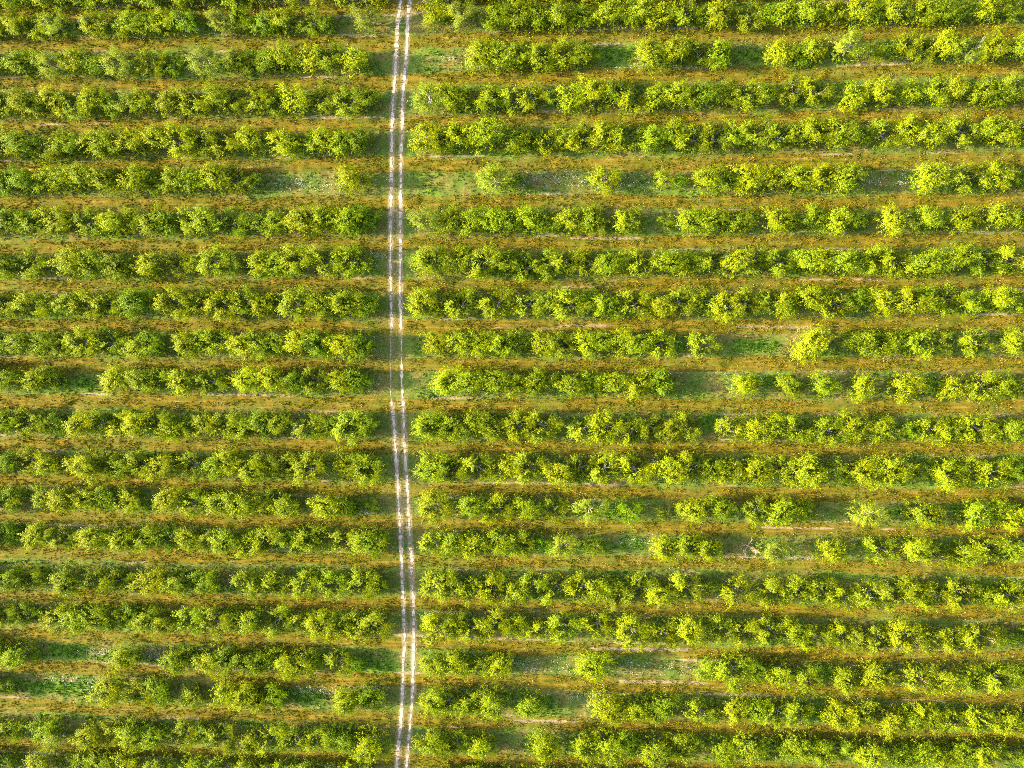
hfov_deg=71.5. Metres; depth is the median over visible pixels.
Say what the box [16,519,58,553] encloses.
fruit tree
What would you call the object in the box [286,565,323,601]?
fruit tree
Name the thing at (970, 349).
fruit tree
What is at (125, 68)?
fruit tree
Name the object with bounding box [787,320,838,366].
fruit tree
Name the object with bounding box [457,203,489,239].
fruit tree
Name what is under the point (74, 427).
fruit tree
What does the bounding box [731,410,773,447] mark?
fruit tree
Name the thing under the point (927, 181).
fruit tree
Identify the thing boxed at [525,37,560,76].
fruit tree
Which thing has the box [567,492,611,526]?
fruit tree
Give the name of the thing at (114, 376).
fruit tree
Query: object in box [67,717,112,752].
fruit tree
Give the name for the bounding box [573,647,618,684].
fruit tree
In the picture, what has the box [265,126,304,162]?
fruit tree
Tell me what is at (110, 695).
fruit tree
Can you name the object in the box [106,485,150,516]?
fruit tree
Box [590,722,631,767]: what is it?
fruit tree
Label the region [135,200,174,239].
fruit tree
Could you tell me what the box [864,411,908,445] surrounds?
fruit tree
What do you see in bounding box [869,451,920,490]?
fruit tree
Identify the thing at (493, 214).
fruit tree
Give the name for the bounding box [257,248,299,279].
fruit tree
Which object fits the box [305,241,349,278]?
fruit tree
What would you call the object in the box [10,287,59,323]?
fruit tree
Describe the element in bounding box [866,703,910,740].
fruit tree
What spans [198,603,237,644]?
fruit tree
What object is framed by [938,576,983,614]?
fruit tree
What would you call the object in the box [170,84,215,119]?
fruit tree
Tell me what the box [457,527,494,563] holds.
fruit tree
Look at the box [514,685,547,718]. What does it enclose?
fruit tree
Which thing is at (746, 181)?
fruit tree
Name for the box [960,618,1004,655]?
fruit tree
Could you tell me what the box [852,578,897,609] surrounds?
fruit tree
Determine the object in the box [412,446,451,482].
fruit tree
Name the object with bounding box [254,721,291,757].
fruit tree
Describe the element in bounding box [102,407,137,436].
fruit tree
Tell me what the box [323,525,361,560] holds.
fruit tree
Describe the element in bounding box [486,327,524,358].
fruit tree
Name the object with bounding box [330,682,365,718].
fruit tree
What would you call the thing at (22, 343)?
fruit tree
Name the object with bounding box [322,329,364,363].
fruit tree
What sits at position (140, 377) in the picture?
fruit tree
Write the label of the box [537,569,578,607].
fruit tree
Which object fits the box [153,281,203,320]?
fruit tree
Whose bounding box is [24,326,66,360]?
fruit tree
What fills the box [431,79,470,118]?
fruit tree
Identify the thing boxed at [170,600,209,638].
fruit tree
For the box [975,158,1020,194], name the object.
fruit tree
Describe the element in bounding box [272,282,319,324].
fruit tree
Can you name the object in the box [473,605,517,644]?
fruit tree
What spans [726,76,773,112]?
fruit tree
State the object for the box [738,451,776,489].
fruit tree
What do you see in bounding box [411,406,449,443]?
fruit tree
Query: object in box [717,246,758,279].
fruit tree
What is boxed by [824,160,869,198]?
fruit tree
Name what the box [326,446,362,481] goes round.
fruit tree
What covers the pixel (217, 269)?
fruit tree
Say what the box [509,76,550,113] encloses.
fruit tree
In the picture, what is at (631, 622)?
fruit tree
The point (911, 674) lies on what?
fruit tree
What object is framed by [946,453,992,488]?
fruit tree
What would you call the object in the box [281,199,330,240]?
fruit tree
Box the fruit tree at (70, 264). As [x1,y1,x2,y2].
[46,244,97,282]
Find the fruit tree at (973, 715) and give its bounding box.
[959,702,1005,737]
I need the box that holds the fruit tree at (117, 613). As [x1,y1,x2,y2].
[98,604,130,635]
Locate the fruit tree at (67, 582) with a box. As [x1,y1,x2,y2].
[46,559,89,598]
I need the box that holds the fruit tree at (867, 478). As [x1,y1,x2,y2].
[842,454,885,489]
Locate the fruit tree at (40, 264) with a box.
[9,244,53,281]
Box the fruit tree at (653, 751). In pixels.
[637,726,681,767]
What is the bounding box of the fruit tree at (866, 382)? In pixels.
[845,368,880,404]
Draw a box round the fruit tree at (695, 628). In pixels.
[668,604,713,648]
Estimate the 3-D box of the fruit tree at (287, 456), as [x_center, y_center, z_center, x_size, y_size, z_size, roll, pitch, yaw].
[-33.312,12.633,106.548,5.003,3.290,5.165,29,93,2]
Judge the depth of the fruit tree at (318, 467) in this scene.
104.56 m
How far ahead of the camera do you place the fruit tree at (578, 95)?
101.91 m
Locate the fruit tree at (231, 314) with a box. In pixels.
[204,286,247,324]
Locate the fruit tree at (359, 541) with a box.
[347,522,393,560]
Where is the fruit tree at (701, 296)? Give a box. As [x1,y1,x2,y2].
[688,285,727,321]
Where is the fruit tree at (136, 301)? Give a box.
[113,282,159,322]
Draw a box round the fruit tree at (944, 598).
[916,578,957,612]
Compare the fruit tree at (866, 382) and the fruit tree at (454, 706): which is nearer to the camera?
the fruit tree at (866, 382)
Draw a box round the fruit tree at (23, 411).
[6,402,45,439]
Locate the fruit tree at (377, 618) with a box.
[352,605,399,642]
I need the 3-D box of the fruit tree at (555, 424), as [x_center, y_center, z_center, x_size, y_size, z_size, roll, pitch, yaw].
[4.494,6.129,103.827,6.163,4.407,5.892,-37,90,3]
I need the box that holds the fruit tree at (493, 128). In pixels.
[460,114,510,160]
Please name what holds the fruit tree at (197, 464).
on the ground at (412, 386)
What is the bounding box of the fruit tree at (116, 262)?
[101,248,140,284]
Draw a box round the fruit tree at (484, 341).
[457,327,497,360]
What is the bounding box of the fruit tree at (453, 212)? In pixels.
[432,203,468,239]
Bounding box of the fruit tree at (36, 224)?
[15,208,59,237]
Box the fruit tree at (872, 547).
[858,533,902,567]
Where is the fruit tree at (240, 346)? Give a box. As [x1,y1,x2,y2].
[220,327,264,362]
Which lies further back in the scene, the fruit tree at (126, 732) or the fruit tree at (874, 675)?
the fruit tree at (126, 732)
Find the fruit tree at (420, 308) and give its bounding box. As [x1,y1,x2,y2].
[402,286,445,321]
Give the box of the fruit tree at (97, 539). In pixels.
[71,519,113,553]
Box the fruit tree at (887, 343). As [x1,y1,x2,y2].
[853,324,903,360]
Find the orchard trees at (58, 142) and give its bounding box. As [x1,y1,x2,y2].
[0,0,1023,767]
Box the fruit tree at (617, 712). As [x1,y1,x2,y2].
[585,685,632,729]
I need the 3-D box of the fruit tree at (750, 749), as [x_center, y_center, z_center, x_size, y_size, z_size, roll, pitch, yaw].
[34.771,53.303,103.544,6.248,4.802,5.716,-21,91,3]
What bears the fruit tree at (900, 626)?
on the ground at (412, 386)
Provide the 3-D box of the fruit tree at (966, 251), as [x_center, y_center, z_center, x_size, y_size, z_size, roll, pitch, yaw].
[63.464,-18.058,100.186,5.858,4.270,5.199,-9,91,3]
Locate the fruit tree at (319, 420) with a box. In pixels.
[290,410,329,442]
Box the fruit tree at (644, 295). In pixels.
[615,285,655,319]
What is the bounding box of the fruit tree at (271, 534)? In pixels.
[243,521,291,558]
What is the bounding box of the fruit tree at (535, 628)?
[525,615,561,645]
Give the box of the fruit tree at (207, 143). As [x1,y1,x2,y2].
[179,125,221,158]
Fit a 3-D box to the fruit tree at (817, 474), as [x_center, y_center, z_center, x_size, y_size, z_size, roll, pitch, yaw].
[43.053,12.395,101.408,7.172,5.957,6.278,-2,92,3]
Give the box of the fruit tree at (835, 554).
[806,532,856,567]
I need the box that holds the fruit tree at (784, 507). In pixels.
[756,490,802,531]
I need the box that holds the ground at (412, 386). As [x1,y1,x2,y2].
[0,0,1023,767]
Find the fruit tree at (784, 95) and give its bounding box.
[774,69,815,108]
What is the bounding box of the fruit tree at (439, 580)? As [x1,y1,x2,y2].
[429,569,468,603]
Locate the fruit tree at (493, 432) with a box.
[478,410,514,443]
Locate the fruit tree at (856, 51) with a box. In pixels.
[826,24,877,69]
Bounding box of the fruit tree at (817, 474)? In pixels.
[790,448,838,490]
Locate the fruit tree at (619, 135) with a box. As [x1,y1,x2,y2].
[610,114,646,154]
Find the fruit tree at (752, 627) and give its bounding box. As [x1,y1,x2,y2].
[728,615,762,654]
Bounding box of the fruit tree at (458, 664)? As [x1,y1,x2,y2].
[436,646,475,683]
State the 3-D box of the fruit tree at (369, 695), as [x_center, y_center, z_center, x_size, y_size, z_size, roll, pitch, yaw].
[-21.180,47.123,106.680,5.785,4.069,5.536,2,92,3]
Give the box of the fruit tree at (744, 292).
[727,285,769,319]
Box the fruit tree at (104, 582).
[78,565,120,602]
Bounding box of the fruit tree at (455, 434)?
[422,410,470,444]
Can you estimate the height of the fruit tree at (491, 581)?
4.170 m
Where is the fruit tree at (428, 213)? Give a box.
[405,202,441,241]
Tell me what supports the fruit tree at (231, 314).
on the ground at (412, 386)
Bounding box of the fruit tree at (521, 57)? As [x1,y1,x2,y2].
[502,30,538,73]
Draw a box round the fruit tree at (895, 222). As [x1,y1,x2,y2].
[870,199,920,239]
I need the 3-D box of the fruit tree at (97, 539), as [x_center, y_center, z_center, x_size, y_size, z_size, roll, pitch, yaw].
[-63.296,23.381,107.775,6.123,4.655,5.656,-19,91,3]
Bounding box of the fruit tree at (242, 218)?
[210,201,251,240]
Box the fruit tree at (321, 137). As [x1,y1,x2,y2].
[301,124,341,155]
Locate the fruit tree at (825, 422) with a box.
[810,414,850,449]
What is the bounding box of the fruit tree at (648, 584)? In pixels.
[619,570,658,609]
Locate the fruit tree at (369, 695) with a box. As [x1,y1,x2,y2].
[352,676,389,712]
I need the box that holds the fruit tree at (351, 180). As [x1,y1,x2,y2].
[335,162,373,197]
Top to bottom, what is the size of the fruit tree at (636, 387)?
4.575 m
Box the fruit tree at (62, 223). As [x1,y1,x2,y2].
[33,201,81,241]
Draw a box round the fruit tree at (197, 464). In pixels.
[171,450,210,484]
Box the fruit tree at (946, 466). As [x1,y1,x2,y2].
[923,456,974,494]
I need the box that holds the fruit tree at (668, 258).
[650,243,692,279]
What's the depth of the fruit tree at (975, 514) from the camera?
100.21 m
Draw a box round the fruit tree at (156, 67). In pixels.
[134,47,168,78]
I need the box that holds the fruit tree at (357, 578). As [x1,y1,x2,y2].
[344,565,381,601]
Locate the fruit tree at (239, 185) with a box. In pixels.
[217,162,255,194]
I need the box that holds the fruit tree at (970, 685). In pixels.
[953,660,995,696]
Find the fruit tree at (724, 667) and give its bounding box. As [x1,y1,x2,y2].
[711,651,758,696]
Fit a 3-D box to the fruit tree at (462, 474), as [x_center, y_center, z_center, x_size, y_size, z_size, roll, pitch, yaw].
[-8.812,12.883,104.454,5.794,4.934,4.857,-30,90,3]
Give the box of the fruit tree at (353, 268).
[330,241,374,281]
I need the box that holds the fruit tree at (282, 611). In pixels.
[261,601,294,640]
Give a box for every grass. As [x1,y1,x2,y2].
[0,0,1023,767]
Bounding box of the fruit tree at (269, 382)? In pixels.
[254,360,293,397]
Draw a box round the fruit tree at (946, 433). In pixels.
[927,414,974,448]
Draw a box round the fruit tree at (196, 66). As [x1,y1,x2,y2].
[180,43,228,79]
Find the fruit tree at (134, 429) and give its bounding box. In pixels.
[117,405,154,441]
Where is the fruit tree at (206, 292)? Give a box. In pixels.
[184,283,226,320]
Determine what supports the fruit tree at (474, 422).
on the ground at (412, 386)
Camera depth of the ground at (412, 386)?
105.98 m
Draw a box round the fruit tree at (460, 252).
[443,241,475,280]
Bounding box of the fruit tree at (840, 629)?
[823,619,864,656]
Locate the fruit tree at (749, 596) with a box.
[715,572,762,612]
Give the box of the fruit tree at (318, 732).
[296,723,332,754]
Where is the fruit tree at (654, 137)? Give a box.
[634,121,671,154]
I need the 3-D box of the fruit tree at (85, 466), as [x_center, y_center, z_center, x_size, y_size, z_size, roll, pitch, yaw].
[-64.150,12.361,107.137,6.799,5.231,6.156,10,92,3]
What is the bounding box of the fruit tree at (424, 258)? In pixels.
[410,243,455,283]
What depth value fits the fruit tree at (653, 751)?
103.12 m
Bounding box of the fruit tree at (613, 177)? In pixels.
[586,163,622,197]
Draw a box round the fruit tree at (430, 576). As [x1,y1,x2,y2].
[417,568,456,601]
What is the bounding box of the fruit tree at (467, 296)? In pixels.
[442,285,481,321]
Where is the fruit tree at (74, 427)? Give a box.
[61,406,102,441]
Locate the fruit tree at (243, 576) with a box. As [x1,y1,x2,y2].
[229,567,269,600]
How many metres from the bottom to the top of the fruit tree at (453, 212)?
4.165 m
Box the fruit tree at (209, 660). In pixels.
[190,642,225,683]
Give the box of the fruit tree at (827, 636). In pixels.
[798,620,837,652]
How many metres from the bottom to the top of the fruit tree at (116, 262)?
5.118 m
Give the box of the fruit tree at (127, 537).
[105,523,143,553]
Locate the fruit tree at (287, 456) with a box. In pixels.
[273,450,305,484]
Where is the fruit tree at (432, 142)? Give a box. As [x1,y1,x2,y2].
[407,120,445,159]
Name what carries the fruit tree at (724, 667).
on the ground at (412, 386)
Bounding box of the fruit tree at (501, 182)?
[475,158,518,202]
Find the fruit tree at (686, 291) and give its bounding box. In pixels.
[660,284,699,317]
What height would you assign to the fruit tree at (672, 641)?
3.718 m
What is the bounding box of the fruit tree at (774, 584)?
[756,573,795,610]
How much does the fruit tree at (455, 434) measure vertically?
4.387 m
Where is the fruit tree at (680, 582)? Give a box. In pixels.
[668,570,707,604]
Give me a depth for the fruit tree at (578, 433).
103.10 m
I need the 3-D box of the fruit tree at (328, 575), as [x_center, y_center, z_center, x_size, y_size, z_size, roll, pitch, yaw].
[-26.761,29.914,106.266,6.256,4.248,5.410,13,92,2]
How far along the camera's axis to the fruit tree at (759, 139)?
100.44 m
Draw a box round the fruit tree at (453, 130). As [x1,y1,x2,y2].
[441,118,479,155]
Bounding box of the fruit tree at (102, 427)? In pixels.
[80,408,119,441]
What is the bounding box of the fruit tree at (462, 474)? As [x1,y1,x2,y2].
[431,451,472,486]
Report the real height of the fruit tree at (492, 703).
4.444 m
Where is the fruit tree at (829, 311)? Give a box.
[819,285,857,320]
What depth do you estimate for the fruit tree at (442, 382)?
103.71 m
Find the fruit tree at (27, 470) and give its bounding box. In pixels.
[12,444,45,478]
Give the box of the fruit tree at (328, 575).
[316,567,352,602]
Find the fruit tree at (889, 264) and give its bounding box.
[875,246,920,280]
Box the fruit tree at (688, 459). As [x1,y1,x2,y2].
[674,449,714,483]
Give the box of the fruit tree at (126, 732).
[114,715,153,753]
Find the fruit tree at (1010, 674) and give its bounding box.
[977,658,1023,695]
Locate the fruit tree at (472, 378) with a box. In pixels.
[448,362,485,396]
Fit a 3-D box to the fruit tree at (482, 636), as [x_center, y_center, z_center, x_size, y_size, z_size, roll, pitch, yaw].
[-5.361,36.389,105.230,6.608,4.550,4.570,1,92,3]
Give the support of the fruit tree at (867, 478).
on the ground at (412, 386)
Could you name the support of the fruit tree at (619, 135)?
on the ground at (412, 386)
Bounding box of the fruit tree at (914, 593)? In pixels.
[891,573,936,607]
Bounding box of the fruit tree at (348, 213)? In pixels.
[332,201,369,239]
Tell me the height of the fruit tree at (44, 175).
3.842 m
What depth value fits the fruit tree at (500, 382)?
102.64 m
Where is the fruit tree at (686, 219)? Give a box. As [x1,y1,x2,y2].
[670,205,714,237]
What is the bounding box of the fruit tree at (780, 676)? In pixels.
[758,656,798,694]
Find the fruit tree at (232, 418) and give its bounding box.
[206,409,242,442]
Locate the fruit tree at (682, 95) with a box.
[661,77,703,110]
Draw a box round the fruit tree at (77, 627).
[57,602,95,637]
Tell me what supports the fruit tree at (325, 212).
on the ground at (412, 386)
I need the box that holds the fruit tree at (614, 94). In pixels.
[598,77,635,112]
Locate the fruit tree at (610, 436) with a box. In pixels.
[585,408,628,446]
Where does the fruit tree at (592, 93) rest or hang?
on the ground at (412, 386)
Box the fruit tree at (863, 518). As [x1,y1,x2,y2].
[845,495,894,527]
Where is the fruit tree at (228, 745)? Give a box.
[203,717,242,756]
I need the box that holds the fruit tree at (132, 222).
[117,205,149,235]
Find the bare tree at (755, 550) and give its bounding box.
[740,539,759,555]
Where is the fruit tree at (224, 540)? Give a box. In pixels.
[206,524,249,557]
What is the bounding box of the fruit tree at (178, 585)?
[158,568,195,602]
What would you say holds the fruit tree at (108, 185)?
on the ground at (412, 386)
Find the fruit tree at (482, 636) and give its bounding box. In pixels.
[457,613,496,643]
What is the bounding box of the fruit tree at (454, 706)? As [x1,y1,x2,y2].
[427,682,465,718]
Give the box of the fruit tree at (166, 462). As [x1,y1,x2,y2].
[142,448,184,486]
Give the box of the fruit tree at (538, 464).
[510,447,552,487]
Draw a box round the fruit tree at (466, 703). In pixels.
[455,686,489,718]
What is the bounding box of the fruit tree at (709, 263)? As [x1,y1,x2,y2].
[697,242,735,275]
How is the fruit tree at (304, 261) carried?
on the ground at (412, 386)
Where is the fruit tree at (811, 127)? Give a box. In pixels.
[795,114,838,152]
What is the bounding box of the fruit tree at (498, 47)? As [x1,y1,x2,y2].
[476,36,520,78]
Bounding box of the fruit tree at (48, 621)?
[38,599,79,639]
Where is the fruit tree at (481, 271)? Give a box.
[461,241,503,285]
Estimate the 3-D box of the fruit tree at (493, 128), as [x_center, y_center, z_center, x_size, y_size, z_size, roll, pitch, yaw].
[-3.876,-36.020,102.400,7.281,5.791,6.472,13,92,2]
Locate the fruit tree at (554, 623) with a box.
[543,610,586,645]
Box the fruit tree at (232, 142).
[200,125,244,157]
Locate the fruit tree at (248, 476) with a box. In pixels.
[234,454,269,486]
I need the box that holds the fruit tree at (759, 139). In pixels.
[737,114,776,150]
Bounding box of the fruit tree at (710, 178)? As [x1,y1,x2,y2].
[689,162,730,196]
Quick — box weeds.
[0,0,1023,767]
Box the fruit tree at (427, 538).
[416,528,451,558]
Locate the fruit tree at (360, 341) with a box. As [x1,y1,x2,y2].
[340,328,381,363]
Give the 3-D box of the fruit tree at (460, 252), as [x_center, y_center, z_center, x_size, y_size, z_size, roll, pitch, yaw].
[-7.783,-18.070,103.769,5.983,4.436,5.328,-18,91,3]
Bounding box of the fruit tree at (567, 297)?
[549,287,593,322]
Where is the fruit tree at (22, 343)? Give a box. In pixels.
[0,325,38,357]
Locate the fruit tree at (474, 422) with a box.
[458,408,493,441]
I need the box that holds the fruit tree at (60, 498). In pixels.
[40,480,84,513]
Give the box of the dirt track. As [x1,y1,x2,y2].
[388,0,414,767]
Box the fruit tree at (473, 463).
[459,450,500,483]
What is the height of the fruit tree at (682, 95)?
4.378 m
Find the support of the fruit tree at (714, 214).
on the ground at (412, 386)
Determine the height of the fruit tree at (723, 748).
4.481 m
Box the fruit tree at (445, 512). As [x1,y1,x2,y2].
[416,487,456,527]
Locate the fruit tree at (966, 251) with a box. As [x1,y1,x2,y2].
[945,238,979,273]
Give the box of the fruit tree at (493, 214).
[477,204,513,235]
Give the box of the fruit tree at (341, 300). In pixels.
[326,286,364,321]
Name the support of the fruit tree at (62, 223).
on the ground at (412, 386)
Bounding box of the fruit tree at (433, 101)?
[407,80,445,116]
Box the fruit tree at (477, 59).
[461,35,503,76]
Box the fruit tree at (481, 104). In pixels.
[455,80,492,115]
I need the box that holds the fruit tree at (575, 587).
[563,569,605,607]
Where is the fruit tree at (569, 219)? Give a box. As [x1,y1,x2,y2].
[552,203,588,237]
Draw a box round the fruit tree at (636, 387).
[620,365,659,401]
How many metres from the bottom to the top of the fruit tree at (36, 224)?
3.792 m
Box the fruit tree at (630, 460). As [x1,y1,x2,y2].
[612,448,658,485]
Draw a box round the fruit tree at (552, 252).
[525,246,567,281]
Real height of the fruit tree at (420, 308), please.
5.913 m
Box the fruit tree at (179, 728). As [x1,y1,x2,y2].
[164,716,199,753]
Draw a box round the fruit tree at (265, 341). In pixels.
[245,329,279,360]
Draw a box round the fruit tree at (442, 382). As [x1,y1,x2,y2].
[428,364,468,397]
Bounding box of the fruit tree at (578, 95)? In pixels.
[555,82,590,117]
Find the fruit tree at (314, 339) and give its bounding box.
[297,327,345,362]
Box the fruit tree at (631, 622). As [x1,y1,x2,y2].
[611,609,653,652]
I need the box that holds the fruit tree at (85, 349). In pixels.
[62,324,106,359]
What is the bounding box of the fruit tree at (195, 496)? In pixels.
[176,487,212,521]
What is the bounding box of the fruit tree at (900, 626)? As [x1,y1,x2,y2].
[881,614,933,657]
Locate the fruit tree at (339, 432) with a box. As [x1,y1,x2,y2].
[328,407,377,447]
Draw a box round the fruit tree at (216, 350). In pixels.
[201,327,235,356]
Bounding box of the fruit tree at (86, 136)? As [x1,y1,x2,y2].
[75,126,117,158]
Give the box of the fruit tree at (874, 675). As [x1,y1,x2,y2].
[853,656,902,694]
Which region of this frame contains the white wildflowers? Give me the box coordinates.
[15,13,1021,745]
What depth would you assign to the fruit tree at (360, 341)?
104.07 m
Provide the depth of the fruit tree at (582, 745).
104.56 m
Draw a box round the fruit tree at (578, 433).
[566,413,607,445]
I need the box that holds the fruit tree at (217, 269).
[194,242,237,279]
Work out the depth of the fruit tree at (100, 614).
107.44 m
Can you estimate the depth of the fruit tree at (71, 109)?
105.88 m
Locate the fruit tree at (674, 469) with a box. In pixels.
[648,447,692,487]
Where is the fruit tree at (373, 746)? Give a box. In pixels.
[349,722,394,767]
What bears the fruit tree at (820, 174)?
on the ground at (412, 386)
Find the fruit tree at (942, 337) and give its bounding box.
[917,324,953,360]
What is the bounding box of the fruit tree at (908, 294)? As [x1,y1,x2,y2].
[891,284,939,316]
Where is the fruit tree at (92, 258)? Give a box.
[74,248,118,281]
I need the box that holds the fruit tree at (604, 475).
[586,445,626,485]
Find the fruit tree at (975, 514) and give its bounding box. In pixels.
[949,493,996,534]
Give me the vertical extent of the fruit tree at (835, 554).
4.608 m
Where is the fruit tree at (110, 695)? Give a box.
[84,672,130,709]
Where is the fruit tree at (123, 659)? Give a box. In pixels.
[107,638,147,677]
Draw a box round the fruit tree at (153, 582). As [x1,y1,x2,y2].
[127,563,171,600]
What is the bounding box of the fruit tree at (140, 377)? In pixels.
[119,364,162,397]
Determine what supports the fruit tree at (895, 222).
on the ground at (412, 386)
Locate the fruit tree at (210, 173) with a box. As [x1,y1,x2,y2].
[196,159,239,196]
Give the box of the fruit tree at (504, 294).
[476,279,521,322]
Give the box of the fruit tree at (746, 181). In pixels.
[727,161,772,197]
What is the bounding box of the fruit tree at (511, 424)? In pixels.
[499,407,537,444]
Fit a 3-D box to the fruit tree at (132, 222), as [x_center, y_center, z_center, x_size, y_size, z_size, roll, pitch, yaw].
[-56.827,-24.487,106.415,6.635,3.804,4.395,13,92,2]
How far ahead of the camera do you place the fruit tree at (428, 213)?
102.69 m
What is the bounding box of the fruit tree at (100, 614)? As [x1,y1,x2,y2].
[77,600,117,634]
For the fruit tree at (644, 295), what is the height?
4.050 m
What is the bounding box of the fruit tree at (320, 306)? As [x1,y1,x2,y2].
[305,286,339,318]
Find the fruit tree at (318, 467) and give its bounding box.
[289,448,331,488]
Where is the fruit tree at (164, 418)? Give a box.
[139,409,177,441]
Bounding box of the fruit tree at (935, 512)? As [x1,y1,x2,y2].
[899,495,950,532]
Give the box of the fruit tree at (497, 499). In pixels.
[479,490,517,525]
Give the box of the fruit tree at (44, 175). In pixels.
[29,161,71,195]
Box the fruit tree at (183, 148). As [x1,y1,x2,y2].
[159,117,202,162]
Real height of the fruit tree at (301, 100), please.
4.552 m
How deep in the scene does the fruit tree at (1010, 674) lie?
101.32 m
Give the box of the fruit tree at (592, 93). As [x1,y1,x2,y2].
[571,72,614,111]
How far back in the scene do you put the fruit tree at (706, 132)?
101.25 m
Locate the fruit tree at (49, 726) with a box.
[22,713,69,744]
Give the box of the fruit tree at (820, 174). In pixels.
[803,158,847,195]
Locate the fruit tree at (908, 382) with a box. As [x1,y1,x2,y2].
[882,368,928,404]
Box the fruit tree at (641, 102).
[615,78,658,117]
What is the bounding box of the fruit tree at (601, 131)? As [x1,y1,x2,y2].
[584,118,628,158]
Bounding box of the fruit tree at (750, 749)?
[726,728,774,766]
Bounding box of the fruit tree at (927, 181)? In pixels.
[907,160,956,197]
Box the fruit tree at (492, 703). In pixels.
[469,681,512,721]
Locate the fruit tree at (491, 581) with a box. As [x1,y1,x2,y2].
[474,568,511,607]
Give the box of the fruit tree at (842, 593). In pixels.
[827,583,862,613]
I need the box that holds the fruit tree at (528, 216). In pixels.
[510,201,552,238]
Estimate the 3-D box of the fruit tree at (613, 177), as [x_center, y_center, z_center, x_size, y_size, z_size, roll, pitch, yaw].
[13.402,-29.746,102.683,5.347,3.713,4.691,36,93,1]
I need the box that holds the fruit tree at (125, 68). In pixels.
[93,43,143,83]
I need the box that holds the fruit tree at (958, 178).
[945,158,994,196]
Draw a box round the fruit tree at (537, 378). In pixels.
[520,365,558,400]
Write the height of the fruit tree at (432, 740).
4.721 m
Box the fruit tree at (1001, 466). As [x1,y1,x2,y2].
[971,456,1017,490]
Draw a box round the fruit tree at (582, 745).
[567,727,606,766]
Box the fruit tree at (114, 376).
[97,363,136,399]
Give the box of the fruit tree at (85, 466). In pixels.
[61,445,112,488]
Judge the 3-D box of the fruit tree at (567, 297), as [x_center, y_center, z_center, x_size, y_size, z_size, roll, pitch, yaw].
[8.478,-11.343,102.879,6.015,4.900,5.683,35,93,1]
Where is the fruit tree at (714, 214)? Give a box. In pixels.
[691,205,733,237]
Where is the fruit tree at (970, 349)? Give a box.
[955,328,1003,358]
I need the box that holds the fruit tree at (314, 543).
[289,520,330,553]
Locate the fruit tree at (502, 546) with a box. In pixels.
[484,525,522,557]
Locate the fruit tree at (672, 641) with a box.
[646,618,682,651]
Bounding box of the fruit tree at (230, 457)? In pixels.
[208,444,250,478]
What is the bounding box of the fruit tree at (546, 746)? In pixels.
[524,724,567,764]
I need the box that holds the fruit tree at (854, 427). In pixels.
[828,408,878,446]
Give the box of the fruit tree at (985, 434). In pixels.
[952,410,1002,447]
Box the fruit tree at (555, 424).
[524,408,565,446]
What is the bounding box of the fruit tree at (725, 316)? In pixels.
[708,286,749,324]
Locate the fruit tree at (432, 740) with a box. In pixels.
[411,723,457,764]
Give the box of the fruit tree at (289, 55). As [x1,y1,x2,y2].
[264,37,304,79]
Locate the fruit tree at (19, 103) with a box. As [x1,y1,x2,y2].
[2,85,44,121]
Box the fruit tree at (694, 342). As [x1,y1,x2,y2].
[684,330,722,358]
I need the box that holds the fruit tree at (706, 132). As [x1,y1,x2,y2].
[675,118,715,156]
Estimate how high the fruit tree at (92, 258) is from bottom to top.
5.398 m
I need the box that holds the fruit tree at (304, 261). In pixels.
[278,242,315,276]
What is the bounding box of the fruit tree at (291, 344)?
[274,326,321,358]
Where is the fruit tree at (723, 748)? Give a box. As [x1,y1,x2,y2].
[704,729,742,767]
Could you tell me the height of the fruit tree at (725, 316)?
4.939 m
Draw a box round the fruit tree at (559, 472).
[540,452,581,494]
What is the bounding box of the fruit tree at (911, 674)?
[895,659,941,697]
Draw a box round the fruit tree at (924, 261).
[896,247,948,281]
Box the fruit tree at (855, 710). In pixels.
[838,694,883,731]
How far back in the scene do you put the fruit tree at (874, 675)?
102.03 m
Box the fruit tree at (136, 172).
[116,161,159,197]
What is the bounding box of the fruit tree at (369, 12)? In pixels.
[348,0,384,34]
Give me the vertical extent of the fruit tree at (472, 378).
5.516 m
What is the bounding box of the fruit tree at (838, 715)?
[813,696,858,736]
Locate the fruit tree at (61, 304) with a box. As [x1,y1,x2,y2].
[48,288,88,321]
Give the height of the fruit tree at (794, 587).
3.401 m
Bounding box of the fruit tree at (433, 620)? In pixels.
[419,606,463,648]
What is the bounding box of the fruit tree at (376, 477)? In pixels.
[353,452,388,488]
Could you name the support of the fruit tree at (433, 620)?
on the ground at (412, 386)
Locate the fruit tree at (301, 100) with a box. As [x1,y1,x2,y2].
[276,79,319,118]
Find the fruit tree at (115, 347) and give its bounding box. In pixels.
[91,322,130,357]
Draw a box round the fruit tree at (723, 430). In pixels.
[710,412,753,444]
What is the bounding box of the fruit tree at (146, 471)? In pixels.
[118,448,160,480]
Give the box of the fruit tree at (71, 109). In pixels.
[54,87,96,123]
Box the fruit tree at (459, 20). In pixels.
[443,0,482,34]
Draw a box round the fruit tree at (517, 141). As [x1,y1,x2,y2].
[497,120,535,157]
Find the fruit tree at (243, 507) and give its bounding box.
[217,487,263,521]
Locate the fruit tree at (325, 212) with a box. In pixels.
[309,202,348,239]
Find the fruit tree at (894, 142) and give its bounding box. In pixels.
[865,117,909,150]
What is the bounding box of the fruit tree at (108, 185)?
[84,163,129,198]
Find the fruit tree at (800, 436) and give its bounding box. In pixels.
[777,411,816,445]
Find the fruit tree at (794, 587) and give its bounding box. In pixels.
[781,573,823,608]
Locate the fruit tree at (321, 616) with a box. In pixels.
[303,606,341,644]
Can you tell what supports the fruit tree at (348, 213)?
on the ground at (412, 386)
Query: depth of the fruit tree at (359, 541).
104.64 m
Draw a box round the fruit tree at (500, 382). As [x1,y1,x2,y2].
[478,363,513,399]
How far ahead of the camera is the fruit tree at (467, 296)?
103.40 m

